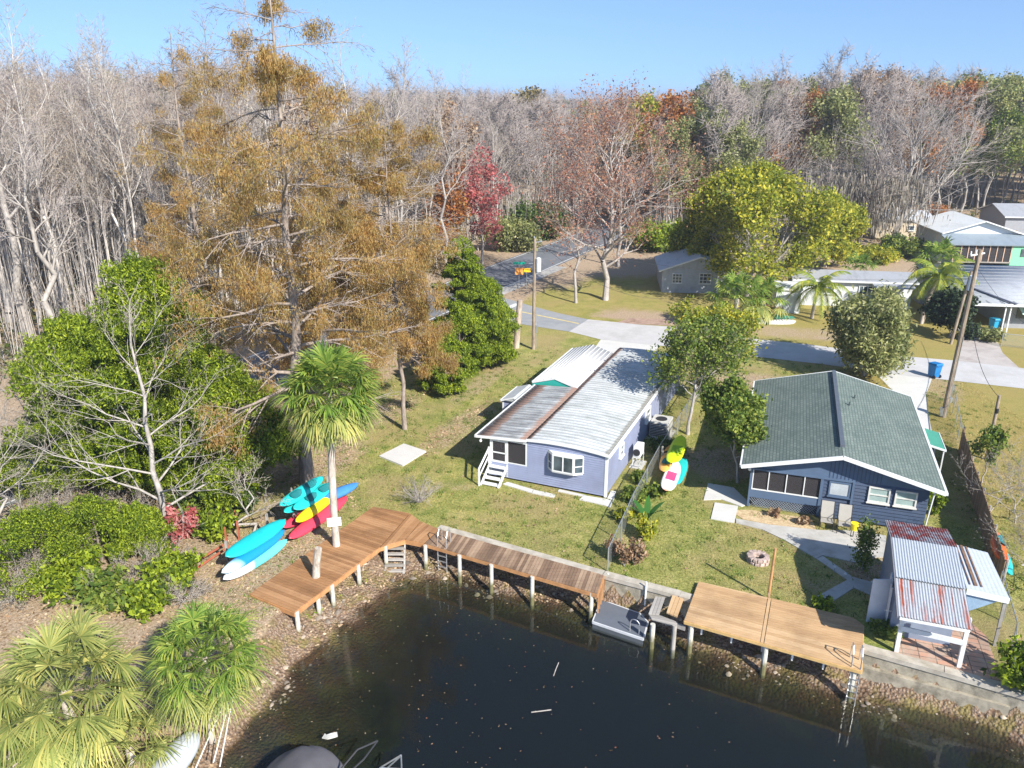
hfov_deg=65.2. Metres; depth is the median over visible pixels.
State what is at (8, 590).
dead brush
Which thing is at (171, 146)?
woodland tree
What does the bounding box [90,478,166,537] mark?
dead brush
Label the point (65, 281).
saplings
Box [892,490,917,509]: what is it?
window
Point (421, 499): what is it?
bare shrub
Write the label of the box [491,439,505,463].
door
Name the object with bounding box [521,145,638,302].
russet tree
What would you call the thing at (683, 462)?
paddle board
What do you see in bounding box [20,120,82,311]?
woodland tree
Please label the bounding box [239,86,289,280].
woodland tree
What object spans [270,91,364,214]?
woodland autumn tree
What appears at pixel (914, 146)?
bare tree
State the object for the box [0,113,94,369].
bare tree
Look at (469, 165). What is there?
woodland tree
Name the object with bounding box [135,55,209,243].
woodland tree
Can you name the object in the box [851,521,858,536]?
bucket
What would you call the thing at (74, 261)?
woodland tree
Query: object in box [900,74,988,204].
woodland autumn tree
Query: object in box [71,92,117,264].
woodland tree
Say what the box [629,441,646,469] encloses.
air conditioner
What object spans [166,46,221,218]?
woodland tree
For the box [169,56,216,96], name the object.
woodland autumn tree
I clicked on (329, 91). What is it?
woodland tree
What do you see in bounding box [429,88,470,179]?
woodland tree
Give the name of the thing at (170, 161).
woodland tree
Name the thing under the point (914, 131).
woodland autumn tree
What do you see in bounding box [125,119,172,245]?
woodland tree
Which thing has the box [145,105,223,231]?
woodland tree
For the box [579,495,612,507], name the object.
paving slab
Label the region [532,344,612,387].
carport
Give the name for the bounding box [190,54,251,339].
woodland tree
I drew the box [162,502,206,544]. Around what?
shrub
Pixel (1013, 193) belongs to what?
woodland evergreen
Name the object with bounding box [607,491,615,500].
paving slab
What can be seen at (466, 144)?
woodland tree
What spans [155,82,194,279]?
woodland tree
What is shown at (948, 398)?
utility pole
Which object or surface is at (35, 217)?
woodland autumn tree
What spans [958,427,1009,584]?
bamboo fence
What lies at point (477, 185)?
woodland tree
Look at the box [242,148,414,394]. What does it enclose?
bald cypress
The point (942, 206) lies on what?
shrub
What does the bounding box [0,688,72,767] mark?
palm tree
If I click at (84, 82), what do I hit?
bare tree
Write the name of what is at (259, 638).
leaf litter
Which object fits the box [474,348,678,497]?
mobile home
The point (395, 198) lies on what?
woodland tree
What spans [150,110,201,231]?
woodland tree
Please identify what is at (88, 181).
woodland tree
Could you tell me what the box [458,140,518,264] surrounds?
red maple
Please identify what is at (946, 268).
feather palm
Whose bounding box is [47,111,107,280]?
woodland tree
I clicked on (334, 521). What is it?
blank sign
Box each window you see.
[548,450,583,475]
[619,441,624,459]
[645,405,650,424]
[664,381,669,397]
[671,273,682,283]
[699,273,711,284]
[827,481,850,499]
[858,285,875,296]
[866,486,890,505]
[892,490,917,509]
[1016,307,1023,318]
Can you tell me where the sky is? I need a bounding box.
[0,0,1023,100]
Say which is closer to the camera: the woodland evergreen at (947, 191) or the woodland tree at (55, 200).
the woodland tree at (55, 200)
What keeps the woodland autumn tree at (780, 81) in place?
on the ground at (626, 705)
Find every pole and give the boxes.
[529,236,541,349]
[767,548,776,599]
[939,249,984,417]
[949,271,976,343]
[984,395,1000,459]
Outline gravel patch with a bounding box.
[619,318,681,325]
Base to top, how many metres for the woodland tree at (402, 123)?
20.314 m
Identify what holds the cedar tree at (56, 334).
on the ground at (626, 705)
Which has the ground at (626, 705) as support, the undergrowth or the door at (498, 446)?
the undergrowth
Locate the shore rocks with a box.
[205,545,1023,767]
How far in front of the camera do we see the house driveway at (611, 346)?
64.71 m
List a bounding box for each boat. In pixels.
[267,740,401,767]
[759,314,795,324]
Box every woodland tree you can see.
[0,1,69,314]
[0,37,63,277]
[0,40,70,301]
[0,50,41,274]
[0,50,71,314]
[0,52,67,304]
[0,53,30,299]
[0,58,77,311]
[0,68,62,312]
[0,69,38,288]
[0,74,33,235]
[0,97,12,276]
[0,110,41,326]
[0,117,44,311]
[0,118,48,313]
[0,144,45,318]
[0,158,10,309]
[0,245,17,316]
[1,59,57,283]
[1,218,12,273]
[3,107,28,256]
[13,64,73,279]
[15,26,96,291]
[16,49,88,305]
[16,56,69,274]
[18,99,68,298]
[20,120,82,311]
[28,79,82,297]
[31,85,72,279]
[33,54,85,280]
[36,60,84,251]
[37,87,95,301]
[42,63,92,268]
[46,71,106,279]
[47,69,93,269]
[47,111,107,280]
[50,86,87,254]
[52,103,100,300]
[54,68,114,287]
[56,97,123,254]
[56,111,119,283]
[65,78,105,262]
[65,125,100,250]
[66,11,148,257]
[67,91,114,266]
[71,43,121,240]
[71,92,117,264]
[72,16,124,261]
[73,70,117,261]
[73,140,113,286]
[75,39,156,258]
[76,13,155,258]
[76,86,127,259]
[76,129,105,264]
[81,35,141,255]
[86,72,139,237]
[94,109,149,258]
[95,56,146,251]
[99,115,131,248]
[101,77,153,250]
[102,82,136,248]
[102,132,128,236]
[103,60,153,244]
[103,77,134,250]
[113,96,147,256]
[115,58,146,253]
[117,87,167,247]
[117,95,168,244]
[121,58,183,222]
[121,135,142,256]
[122,88,158,200]
[122,93,178,295]
[123,52,162,160]
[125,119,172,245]
[126,72,159,245]
[132,125,168,245]
[133,89,163,234]
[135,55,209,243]
[138,89,180,277]
[139,73,174,195]
[139,104,169,240]
[142,86,184,224]
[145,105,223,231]
[148,66,200,281]
[149,25,233,296]
[150,93,191,285]
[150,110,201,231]
[151,85,191,290]
[153,79,197,280]
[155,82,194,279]
[156,9,271,313]
[159,92,215,334]
[161,43,241,333]
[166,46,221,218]
[166,74,204,265]
[167,91,207,283]
[170,90,228,300]
[171,43,248,225]
[173,35,216,271]
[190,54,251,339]
[198,27,284,257]
[198,56,244,236]
[201,101,244,310]
[207,119,232,310]
[210,48,279,299]
[212,2,302,298]
[213,51,265,267]
[216,80,258,244]
[217,54,259,249]
[218,79,250,274]
[219,0,288,264]
[225,85,255,321]
[231,60,260,129]
[233,109,267,298]
[234,85,280,305]
[234,107,280,268]
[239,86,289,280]
[240,61,306,213]
[242,44,287,269]
[249,95,306,263]
[261,24,308,214]
[264,87,294,203]
[269,85,325,242]
[284,74,332,269]
[288,112,302,286]
[303,116,333,236]
[310,17,377,285]
[316,66,344,165]
[330,77,380,161]
[332,78,358,170]
[337,92,370,220]
[343,143,370,294]
[345,94,397,209]
[350,97,376,204]
[365,86,388,250]
[366,145,395,255]
[368,107,389,230]
[369,69,410,215]
[379,116,425,249]
[387,74,433,259]
[387,125,405,249]
[392,88,419,230]
[397,88,421,236]
[397,92,424,227]
[405,62,455,264]
[406,83,430,239]
[408,119,433,217]
[413,101,448,266]
[426,108,480,235]
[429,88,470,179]
[453,65,490,231]
[456,88,481,237]
[462,112,480,243]
[466,120,483,250]
[471,99,516,249]
[478,106,507,247]
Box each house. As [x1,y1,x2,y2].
[787,269,919,308]
[912,211,1023,265]
[913,263,1023,331]
[977,203,1023,233]
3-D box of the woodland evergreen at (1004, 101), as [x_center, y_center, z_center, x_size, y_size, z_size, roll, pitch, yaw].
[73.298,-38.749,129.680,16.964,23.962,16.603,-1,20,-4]
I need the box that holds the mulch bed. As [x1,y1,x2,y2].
[736,510,815,528]
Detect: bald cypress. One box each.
[109,33,267,342]
[123,212,244,361]
[131,0,439,484]
[222,171,404,386]
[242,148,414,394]
[277,108,478,429]
[325,111,471,345]
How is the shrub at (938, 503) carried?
on the ground at (626, 705)
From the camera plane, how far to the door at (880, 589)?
30.27 m
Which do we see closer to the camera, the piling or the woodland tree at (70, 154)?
the piling
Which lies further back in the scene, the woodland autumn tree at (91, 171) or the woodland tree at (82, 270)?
the woodland autumn tree at (91, 171)
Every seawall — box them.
[438,525,681,608]
[679,591,864,646]
[863,644,1023,713]
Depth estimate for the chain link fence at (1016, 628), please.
29.94 m
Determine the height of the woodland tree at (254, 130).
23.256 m
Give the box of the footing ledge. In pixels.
[858,664,1009,717]
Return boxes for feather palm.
[786,271,851,318]
[901,258,978,323]
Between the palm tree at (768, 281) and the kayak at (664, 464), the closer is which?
the kayak at (664, 464)
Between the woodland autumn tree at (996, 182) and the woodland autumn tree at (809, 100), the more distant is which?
the woodland autumn tree at (996, 182)
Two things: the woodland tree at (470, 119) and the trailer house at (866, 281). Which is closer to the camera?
the trailer house at (866, 281)
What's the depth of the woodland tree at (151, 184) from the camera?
75.30 m
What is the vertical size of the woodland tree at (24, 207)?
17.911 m
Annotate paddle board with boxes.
[661,462,680,492]
[666,435,686,465]
[676,458,687,483]
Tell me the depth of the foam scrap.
26.93 m
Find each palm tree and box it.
[0,603,156,767]
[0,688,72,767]
[78,699,185,767]
[136,598,279,748]
[268,340,387,546]
[701,270,773,331]
[739,274,790,324]
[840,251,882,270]
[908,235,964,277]
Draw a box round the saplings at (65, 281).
[0,148,939,364]
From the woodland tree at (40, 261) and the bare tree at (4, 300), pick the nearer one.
the bare tree at (4, 300)
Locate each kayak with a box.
[222,529,284,572]
[223,539,286,579]
[225,519,285,557]
[279,476,322,505]
[283,510,302,527]
[284,483,325,512]
[289,496,347,538]
[293,483,328,509]
[295,497,329,521]
[325,483,357,498]
[659,445,671,471]
[990,533,1008,559]
[1004,554,1012,575]
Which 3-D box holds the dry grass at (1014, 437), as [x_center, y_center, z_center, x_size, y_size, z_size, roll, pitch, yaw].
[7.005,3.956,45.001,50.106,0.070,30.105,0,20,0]
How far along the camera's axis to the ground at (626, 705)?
32.47 m
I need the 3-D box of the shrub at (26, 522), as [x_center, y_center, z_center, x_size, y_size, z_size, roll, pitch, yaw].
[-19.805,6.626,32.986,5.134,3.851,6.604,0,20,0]
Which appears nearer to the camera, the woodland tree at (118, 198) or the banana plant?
the banana plant
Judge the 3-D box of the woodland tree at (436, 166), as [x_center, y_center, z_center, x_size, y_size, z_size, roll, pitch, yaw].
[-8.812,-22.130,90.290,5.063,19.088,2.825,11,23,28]
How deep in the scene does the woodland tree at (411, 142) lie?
90.11 m
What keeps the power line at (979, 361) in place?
attached to the utility pole at (996, 411)
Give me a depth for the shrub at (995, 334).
65.25 m
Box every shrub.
[0,439,58,504]
[0,495,107,604]
[20,541,108,608]
[29,491,145,564]
[68,563,139,616]
[97,499,177,562]
[121,575,187,623]
[137,542,206,591]
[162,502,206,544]
[164,480,219,519]
[191,502,242,543]
[227,477,262,514]
[305,607,322,618]
[394,474,440,504]
[478,212,548,252]
[497,197,570,239]
[604,533,622,559]
[612,505,636,522]
[616,540,632,565]
[619,485,649,503]
[622,215,680,252]
[626,536,649,564]
[627,468,648,484]
[634,511,659,540]
[642,478,669,497]
[644,434,672,453]
[659,244,669,253]
[756,303,782,312]
[767,507,780,517]
[795,515,812,524]
[810,592,834,611]
[858,240,904,265]
[868,617,904,639]
[876,229,928,258]
[913,201,950,215]
[927,491,949,515]
[948,454,1023,510]
[962,436,1023,523]
[971,490,1023,610]
[977,324,1008,342]
[980,634,1023,691]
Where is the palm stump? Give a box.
[513,300,522,348]
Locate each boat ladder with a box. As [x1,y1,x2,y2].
[437,527,450,572]
[845,642,863,705]
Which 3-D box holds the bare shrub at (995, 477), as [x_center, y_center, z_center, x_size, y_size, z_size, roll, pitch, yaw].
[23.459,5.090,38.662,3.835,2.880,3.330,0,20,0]
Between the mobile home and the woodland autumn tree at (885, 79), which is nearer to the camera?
the mobile home
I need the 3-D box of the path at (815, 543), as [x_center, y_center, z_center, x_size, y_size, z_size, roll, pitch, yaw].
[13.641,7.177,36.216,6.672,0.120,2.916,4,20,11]
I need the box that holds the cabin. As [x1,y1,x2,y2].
[864,209,931,240]
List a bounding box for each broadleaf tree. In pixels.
[641,308,763,434]
[663,294,767,375]
[696,373,772,482]
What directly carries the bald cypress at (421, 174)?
on the ground at (626, 705)
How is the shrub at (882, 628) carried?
on the ground at (626, 705)
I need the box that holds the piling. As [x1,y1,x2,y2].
[312,546,321,578]
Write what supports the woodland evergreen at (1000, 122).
on the ground at (626, 705)
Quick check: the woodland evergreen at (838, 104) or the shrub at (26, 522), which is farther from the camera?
the woodland evergreen at (838, 104)
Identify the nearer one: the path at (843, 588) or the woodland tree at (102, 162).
the path at (843, 588)
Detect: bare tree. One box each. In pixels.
[0,63,77,344]
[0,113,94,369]
[0,166,28,331]
[0,277,276,547]
[0,328,89,469]
[0,399,74,523]
[40,41,173,254]
[213,451,294,531]
[338,37,463,248]
[409,67,484,269]
[694,57,839,183]
[767,124,967,243]
[793,68,1017,235]
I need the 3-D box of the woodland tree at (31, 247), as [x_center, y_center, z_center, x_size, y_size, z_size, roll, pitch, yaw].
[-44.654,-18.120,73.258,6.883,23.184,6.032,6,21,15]
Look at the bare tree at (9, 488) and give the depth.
35.77 m
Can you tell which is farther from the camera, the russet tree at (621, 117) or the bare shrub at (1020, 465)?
the russet tree at (621, 117)
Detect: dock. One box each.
[249,507,437,631]
[683,582,863,702]
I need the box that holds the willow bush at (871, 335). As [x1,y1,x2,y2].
[816,279,918,382]
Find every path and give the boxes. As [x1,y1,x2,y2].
[736,518,885,562]
[817,556,871,600]
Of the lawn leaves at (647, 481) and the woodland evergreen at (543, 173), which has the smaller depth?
the lawn leaves at (647, 481)
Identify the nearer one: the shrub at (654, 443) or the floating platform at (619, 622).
the floating platform at (619, 622)
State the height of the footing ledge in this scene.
0.600 m
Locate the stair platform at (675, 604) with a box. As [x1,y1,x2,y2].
[648,595,685,661]
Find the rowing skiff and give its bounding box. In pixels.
[151,730,199,767]
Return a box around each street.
[503,298,587,330]
[569,319,1023,388]
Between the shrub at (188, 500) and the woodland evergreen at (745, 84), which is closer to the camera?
the shrub at (188, 500)
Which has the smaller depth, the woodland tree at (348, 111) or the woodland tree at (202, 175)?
the woodland tree at (202, 175)
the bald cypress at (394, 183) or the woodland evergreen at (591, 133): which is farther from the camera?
the woodland evergreen at (591, 133)
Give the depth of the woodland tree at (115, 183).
83.74 m
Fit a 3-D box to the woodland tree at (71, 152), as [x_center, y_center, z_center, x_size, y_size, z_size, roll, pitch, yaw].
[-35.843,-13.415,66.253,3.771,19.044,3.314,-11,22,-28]
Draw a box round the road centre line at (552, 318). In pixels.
[515,310,578,323]
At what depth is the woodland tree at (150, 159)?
68.44 m
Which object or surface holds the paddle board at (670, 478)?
on the kayak rack at (662, 450)
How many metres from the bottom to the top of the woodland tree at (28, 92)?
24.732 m
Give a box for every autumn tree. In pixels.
[0,94,93,272]
[55,105,139,231]
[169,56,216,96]
[268,113,361,204]
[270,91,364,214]
[392,90,486,259]
[422,160,475,250]
[510,84,561,178]
[592,122,637,214]
[610,88,660,215]
[628,87,703,223]
[683,86,701,200]
[752,77,794,93]
[761,85,838,189]
[773,89,826,216]
[816,61,897,176]
[833,141,870,171]
[851,62,941,173]
[883,98,948,173]
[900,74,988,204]
[946,92,1020,212]
[994,161,1010,198]
[1005,163,1013,195]
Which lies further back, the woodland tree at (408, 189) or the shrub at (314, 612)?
the woodland tree at (408, 189)
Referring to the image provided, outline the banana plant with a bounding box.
[631,495,664,518]
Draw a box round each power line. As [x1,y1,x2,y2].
[537,240,660,298]
[537,245,967,279]
[972,325,997,395]
[979,270,1023,322]
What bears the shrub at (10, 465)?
on the ground at (626, 705)
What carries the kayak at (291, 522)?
on the kayak rack at (294, 512)
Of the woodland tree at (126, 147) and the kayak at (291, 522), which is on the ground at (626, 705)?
the woodland tree at (126, 147)
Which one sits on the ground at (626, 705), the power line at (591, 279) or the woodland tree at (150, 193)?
the woodland tree at (150, 193)
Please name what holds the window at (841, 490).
in the cottage at (863, 448)
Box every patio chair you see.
[818,499,835,531]
[836,503,852,534]
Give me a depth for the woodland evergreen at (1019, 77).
134.60 m
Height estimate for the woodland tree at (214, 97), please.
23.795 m
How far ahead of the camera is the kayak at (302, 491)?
37.39 m
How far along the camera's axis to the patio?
28.98 m
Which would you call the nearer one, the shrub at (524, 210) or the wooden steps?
the wooden steps
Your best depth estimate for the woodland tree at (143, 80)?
92.34 m
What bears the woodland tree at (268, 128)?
on the ground at (626, 705)
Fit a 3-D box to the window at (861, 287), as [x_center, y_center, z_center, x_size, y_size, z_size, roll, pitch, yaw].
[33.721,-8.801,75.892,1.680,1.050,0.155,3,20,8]
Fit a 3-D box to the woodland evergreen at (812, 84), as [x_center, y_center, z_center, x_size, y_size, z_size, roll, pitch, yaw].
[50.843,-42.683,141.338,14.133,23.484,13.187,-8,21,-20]
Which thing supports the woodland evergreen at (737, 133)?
on the ground at (626, 705)
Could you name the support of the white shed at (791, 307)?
on the ground at (626, 705)
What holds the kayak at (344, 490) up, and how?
on the kayak rack
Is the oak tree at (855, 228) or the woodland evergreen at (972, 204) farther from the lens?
the woodland evergreen at (972, 204)
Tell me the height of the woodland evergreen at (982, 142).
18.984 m
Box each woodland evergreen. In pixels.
[512,131,565,198]
[568,95,598,127]
[574,112,600,199]
[643,115,699,223]
[653,141,695,221]
[675,101,744,179]
[682,85,725,186]
[693,114,769,177]
[717,69,734,92]
[726,76,753,110]
[739,74,811,151]
[750,122,776,164]
[782,116,839,184]
[792,72,822,192]
[797,80,880,179]
[908,89,975,202]
[913,76,930,98]
[926,69,1023,212]
[935,103,999,210]
[945,169,954,202]
[955,105,1023,205]
[971,71,1023,205]
[974,71,1023,207]
[980,70,1008,193]
[980,95,1023,205]
[1002,73,1023,202]
[1010,158,1022,202]
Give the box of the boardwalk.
[423,529,604,626]
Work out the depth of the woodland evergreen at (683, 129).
108.30 m
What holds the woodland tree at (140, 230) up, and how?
on the ground at (626, 705)
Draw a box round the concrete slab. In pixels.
[379,443,425,466]
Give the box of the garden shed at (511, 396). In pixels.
[500,384,531,410]
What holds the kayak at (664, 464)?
on the kayak rack at (662, 450)
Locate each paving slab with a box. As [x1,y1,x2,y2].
[503,482,532,493]
[532,490,554,497]
[558,489,582,496]
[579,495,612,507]
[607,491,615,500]
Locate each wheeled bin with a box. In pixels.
[928,361,943,378]
[989,317,1001,328]
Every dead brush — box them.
[0,479,74,536]
[0,546,48,617]
[10,518,108,568]
[23,471,126,530]
[59,552,142,609]
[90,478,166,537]
[122,530,200,576]
[158,572,214,608]
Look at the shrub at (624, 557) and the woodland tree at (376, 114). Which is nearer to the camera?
the shrub at (624, 557)
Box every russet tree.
[511,66,728,300]
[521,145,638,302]
[584,119,647,266]
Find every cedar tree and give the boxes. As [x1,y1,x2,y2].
[1,308,161,495]
[44,247,239,495]
[52,318,178,494]
[151,348,305,514]
[415,327,480,395]
[429,235,496,323]
[430,299,493,379]
[453,275,521,367]
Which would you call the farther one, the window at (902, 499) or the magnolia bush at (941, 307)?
the magnolia bush at (941, 307)
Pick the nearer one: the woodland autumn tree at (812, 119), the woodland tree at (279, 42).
the woodland tree at (279, 42)
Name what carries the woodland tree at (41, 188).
on the ground at (626, 705)
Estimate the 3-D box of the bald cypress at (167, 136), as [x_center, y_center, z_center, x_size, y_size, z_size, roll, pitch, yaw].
[-21.718,-11.816,55.694,9.663,23.108,10.397,0,20,0]
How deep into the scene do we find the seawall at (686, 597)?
32.22 m
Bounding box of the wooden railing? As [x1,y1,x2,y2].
[197,510,239,567]
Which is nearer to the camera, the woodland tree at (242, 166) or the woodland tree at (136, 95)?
the woodland tree at (242, 166)
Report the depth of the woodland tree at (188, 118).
83.24 m
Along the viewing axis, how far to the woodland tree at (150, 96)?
77.74 m
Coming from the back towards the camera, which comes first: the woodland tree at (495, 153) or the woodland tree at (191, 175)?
the woodland tree at (495, 153)
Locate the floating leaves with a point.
(462, 657)
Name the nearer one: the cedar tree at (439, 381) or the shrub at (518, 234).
the cedar tree at (439, 381)
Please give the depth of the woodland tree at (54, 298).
69.11 m
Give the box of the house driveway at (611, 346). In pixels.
[596,340,657,352]
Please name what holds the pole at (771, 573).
on the ground at (626, 705)
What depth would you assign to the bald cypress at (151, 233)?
47.88 m
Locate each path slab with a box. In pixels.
[704,483,746,506]
[711,502,737,522]
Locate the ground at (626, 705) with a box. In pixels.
[0,101,1023,767]
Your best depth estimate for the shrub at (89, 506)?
33.65 m
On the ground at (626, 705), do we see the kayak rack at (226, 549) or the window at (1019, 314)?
the kayak rack at (226, 549)
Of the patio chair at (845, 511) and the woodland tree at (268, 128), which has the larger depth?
the woodland tree at (268, 128)
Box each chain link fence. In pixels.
[607,384,698,570]
[951,385,962,439]
[1000,571,1018,663]
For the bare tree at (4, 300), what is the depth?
67.40 m
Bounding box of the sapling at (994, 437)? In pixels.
[963,423,1011,482]
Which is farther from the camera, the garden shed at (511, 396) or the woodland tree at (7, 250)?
the woodland tree at (7, 250)
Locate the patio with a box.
[895,623,1000,680]
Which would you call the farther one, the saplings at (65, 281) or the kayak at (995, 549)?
the saplings at (65, 281)
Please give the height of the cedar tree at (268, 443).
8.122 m
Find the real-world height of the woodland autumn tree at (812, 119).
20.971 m
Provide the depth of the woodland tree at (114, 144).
69.72 m
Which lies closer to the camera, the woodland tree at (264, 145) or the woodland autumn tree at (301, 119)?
the woodland tree at (264, 145)
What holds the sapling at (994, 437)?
on the ground at (626, 705)
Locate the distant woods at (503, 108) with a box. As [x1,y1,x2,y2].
[0,37,1023,258]
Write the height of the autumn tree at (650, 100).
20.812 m
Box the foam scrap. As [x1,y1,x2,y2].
[322,732,337,739]
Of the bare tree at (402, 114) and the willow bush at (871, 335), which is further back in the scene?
the bare tree at (402, 114)
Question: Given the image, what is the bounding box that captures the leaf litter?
[0,388,558,767]
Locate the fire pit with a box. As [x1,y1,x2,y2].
[746,550,769,566]
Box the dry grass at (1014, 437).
[48,369,1023,618]
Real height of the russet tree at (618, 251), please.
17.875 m
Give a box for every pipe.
[195,712,220,767]
[213,699,230,762]
[219,698,233,766]
[644,581,646,605]
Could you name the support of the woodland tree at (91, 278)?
on the ground at (626, 705)
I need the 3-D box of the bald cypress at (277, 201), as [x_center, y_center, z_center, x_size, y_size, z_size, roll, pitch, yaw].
[-12.903,-6.360,52.144,11.873,15.263,10.147,-14,24,-34]
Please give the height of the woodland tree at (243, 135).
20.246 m
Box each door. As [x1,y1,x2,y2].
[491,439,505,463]
[866,572,892,621]
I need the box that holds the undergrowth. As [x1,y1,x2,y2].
[0,198,1018,392]
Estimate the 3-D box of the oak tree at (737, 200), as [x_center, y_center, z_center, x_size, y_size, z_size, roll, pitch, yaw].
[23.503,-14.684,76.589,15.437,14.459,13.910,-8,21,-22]
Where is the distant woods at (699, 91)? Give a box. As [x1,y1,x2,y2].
[344,75,1023,191]
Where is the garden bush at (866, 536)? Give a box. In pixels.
[847,513,880,572]
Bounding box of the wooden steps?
[384,544,405,573]
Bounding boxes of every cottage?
[654,248,740,293]
[740,370,948,525]
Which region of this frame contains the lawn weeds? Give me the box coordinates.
[211,351,1023,616]
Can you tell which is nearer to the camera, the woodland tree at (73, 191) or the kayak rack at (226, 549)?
the kayak rack at (226, 549)
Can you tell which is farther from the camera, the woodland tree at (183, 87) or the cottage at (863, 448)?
the woodland tree at (183, 87)
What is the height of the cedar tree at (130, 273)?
12.868 m
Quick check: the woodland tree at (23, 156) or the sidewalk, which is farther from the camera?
the sidewalk
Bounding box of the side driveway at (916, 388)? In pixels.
[880,374,931,429]
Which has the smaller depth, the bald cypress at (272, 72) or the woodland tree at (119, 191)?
the bald cypress at (272, 72)
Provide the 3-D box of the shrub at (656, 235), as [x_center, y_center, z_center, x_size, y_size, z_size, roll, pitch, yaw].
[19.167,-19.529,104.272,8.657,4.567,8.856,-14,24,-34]
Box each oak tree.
[662,186,767,257]
[688,156,857,300]
[787,185,871,266]
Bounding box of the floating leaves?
[224,580,1006,767]
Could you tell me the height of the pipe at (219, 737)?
1.431 m
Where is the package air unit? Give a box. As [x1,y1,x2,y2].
[646,414,674,441]
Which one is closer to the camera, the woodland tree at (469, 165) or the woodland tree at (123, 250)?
the woodland tree at (123, 250)
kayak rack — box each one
[224,541,229,563]
[265,513,268,524]
[292,509,298,526]
[661,446,667,456]
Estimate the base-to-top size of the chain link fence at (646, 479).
1.169 m
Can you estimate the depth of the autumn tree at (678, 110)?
115.49 m
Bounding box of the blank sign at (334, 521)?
[327,517,340,526]
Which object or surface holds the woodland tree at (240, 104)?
on the ground at (626, 705)
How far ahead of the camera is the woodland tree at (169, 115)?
76.59 m
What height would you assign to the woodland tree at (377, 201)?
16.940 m
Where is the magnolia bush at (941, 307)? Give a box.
[917,283,982,339]
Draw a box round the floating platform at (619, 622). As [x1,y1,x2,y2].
[592,601,648,646]
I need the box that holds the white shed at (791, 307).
[770,281,802,313]
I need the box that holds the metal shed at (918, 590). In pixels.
[866,520,972,667]
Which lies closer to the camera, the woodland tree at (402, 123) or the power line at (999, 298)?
the power line at (999, 298)
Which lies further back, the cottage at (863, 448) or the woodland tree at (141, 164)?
the woodland tree at (141, 164)
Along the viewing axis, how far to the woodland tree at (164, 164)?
74.15 m
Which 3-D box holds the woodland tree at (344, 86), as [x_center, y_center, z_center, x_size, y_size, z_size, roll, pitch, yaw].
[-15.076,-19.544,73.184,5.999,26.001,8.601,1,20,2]
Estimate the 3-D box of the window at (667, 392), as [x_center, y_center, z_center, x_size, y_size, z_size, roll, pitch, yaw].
[9.845,0.291,50.784,0.155,0.850,1.080,8,21,22]
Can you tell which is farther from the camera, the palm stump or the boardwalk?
the palm stump
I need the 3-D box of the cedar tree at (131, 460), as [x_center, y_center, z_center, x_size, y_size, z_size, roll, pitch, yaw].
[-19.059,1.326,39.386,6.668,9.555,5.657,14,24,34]
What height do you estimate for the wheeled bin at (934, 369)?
1.100 m
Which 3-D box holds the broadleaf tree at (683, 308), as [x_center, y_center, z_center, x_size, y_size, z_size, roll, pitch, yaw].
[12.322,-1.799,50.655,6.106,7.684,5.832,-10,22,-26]
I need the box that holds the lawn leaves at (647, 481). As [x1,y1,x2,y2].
[312,345,1022,601]
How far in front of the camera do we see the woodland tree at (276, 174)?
70.08 m
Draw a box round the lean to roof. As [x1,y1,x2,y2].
[956,544,1009,646]
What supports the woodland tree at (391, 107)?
on the ground at (626, 705)
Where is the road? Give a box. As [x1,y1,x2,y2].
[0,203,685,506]
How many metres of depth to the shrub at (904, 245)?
99.43 m
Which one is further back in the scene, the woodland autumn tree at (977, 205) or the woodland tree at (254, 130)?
the woodland autumn tree at (977, 205)
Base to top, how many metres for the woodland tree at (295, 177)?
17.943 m
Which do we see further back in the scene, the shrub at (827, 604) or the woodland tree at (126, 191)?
the woodland tree at (126, 191)
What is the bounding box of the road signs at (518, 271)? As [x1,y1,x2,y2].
[513,262,530,290]
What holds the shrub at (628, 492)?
on the ground at (626, 705)
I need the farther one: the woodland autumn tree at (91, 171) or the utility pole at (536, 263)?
the woodland autumn tree at (91, 171)
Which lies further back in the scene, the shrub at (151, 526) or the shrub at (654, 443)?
the shrub at (654, 443)
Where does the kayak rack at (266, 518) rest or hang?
on the ground at (626, 705)
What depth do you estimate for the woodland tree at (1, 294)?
69.99 m
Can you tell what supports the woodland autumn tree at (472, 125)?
on the ground at (626, 705)
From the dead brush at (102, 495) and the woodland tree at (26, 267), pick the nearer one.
the dead brush at (102, 495)
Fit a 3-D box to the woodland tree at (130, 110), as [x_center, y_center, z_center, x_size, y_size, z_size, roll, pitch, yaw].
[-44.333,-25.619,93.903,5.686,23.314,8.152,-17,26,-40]
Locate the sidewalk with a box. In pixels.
[497,266,565,294]
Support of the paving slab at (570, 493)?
on the ground at (626, 705)
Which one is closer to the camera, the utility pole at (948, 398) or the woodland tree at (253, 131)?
the utility pole at (948, 398)
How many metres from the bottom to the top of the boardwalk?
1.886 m
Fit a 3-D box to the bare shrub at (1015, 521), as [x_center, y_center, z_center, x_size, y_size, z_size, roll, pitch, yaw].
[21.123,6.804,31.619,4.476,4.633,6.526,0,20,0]
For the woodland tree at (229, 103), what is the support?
on the ground at (626, 705)
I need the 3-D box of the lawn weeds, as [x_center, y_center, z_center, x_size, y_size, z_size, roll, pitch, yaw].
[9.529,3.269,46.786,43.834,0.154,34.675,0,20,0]
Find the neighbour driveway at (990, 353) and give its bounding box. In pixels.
[959,328,1018,367]
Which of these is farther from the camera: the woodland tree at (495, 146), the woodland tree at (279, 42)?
the woodland tree at (495, 146)

